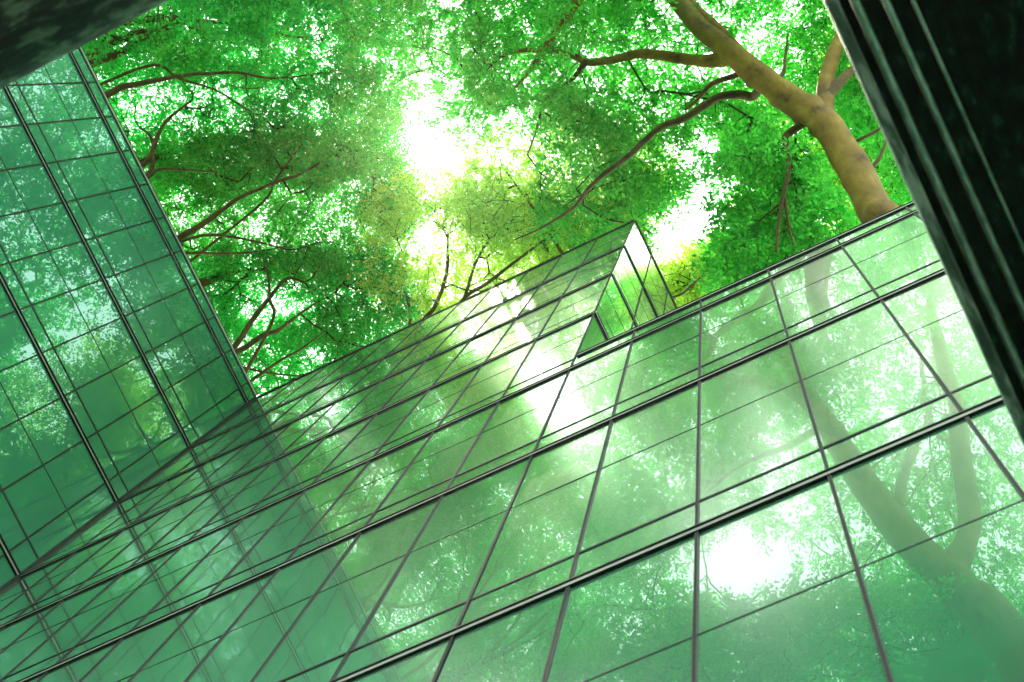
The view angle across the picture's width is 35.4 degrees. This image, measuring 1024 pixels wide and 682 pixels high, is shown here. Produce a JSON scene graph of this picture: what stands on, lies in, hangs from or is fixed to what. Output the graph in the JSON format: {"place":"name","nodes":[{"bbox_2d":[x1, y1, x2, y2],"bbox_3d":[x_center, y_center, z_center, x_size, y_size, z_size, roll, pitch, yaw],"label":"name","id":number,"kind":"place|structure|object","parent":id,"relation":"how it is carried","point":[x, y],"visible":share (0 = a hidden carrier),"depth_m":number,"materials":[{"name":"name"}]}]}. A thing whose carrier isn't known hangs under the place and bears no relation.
{"place":"outdoors","nodes":[
{"label":"outdoors","id":0,"kind":"place"},
{"bbox_2d":[96,0,850,396],"label":"sky","id":1,"kind":"structure","parent":0,"point":[422,140],"materials":[{"name":"white"}]},
{"label":"ground","id":2,"kind":"structure","parent":0,"visible":0},
{"bbox_2d":[0,46,257,586],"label":"glass wing","id":3,"kind":"structure","parent":2,"relation":"on","point":[122,371],"depth_m":26.97,"materials":[{"name":"green glass"}]},
{"bbox_2d":[0,0,168,88],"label":"canopy slab","id":4,"kind":"structure","parent":3,"relation":"attached to","point":[35,35],"depth_m":4.54,"materials":[{"name":"concrete"}]},
{"bbox_2d":[82,9,203,75],"bbox_3d":[-12.542,-4.311,20.247,8.074,41.397,17.738,23,-78,2],"label":"tall tree","id":5,"kind":"object","parent":2,"relation":"on","point":[95,43],"visible":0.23,"depth_m":35.71,"materials":[{"name":"green plant"}]},
{"bbox_2d":[93,42,414,208],"bbox_3d":[-9.461,-1.991,20.024,11.158,40.846,3.941,-1,-80,7],"label":"leaning tree","id":6,"kind":"object","parent":2,"relation":"on","point":[249,107],"visible":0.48,"depth_m":36.53,"materials":[{"name":"green plant"}]},
{"bbox_2d":[83,0,433,97],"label":"leaning tree","id":7,"kind":"object","parent":2,"relation":"on","point":[321,45],"visible":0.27,"depth_m":36.94,"materials":[{"name":"green plant"}]},
{"bbox_2d":[143,0,389,70],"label":"tall tree","id":8,"kind":"object","parent":2,"relation":"on","point":[293,7],"visible":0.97,"depth_m":24.62,"materials":[{"name":"green plant"}]},
{"bbox_2d":[132,118,452,295],"bbox_3d":[-8.188,0.061,19.900,9.295,40.198,4.887,-11,-82,9],"label":"leaning tree","id":9,"kind":"object","parent":2,"relation":"on","point":[277,208],"visible":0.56,"depth_m":36.42,"materials":[{"name":"green plant"}]},
{"bbox_2d":[187,225,434,396],"bbox_3d":[-6.635,4.112,19.914,6.313,39.231,7.621,0,-80,7],"label":"leaning tree","id":10,"kind":"object","parent":2,"relation":"on","point":[312,330],"visible":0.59,"depth_m":36.08,"materials":[{"name":"green plant"}]},
{"bbox_2d":[86,0,606,73],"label":"tall tree","id":11,"kind":"object","parent":2,"relation":"on","point":[351,55],"visible":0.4,"depth_m":35.02,"materials":[{"name":"green plant"}]},
{"bbox_2d":[344,144,654,327],"bbox_3d":[-2.307,3.115,19.744,7.192,40.261,9.125,-2,-80,7],"label":"leaning tree","id":12,"kind":"object","parent":2,"relation":"on","point":[431,269],"visible":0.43,"depth_m":35.58,"materials":[{"name":"green plant"}]},
{"bbox_2d":[0,200,1023,681],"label":"glass building","id":13,"kind":"structure","parent":2,"relation":"on","point":[602,458],"depth_m":10.96,"materials":[{"name":"glass"}]},
{"bbox_2d":[823,0,1023,445],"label":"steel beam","id":14,"kind":"structure","parent":13,"relation":"attached to","point":[941,82],"depth_m":4.88,"materials":[{"name":"black metal"}]},
{"bbox_2d":[334,0,766,87],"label":"broad tree","id":15,"kind":"object","parent":2,"relation":"on","point":[570,8],"visible":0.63,"depth_m":32.61,"materials":[{"name":"green plant"}]},
{"bbox_2d":[445,110,691,264],"bbox_3d":[1.339,1.429,18.933,11.148,40.136,5.073,36,-78,0],"label":"leaning tree","id":16,"kind":"object","parent":2,"relation":"on","point":[492,139],"visible":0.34,"depth_m":35.63,"materials":[{"name":"green plant"}]},
{"bbox_2d":[319,0,912,293],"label":"broad tree","id":17,"kind":"object","parent":2,"relation":"on","point":[795,191],"visible":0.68,"depth_m":33.15,"materials":[{"name":"green plant"}]},
{"bbox_2d":[651,222,770,306],"bbox_3d":[4.653,3.532,19.846,9.466,41.963,3.601,37,-78,-1],"label":"tree","id":18,"kind":"object","parent":2,"relation":"on","point":[681,289],"visible":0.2,"depth_m":38.03,"materials":[{"name":"green plant"}]},
{"bbox_2d":[730,7,908,261],"bbox_3d":[7.621,1.087,20.553,7.982,44.933,13.781,-25,-84,10],"label":"background tree","id":19,"kind":"object","parent":2,"relation":"on","point":[820,147],"visible":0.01,"depth_m":38.37,"materials":[{"name":"green plant"}]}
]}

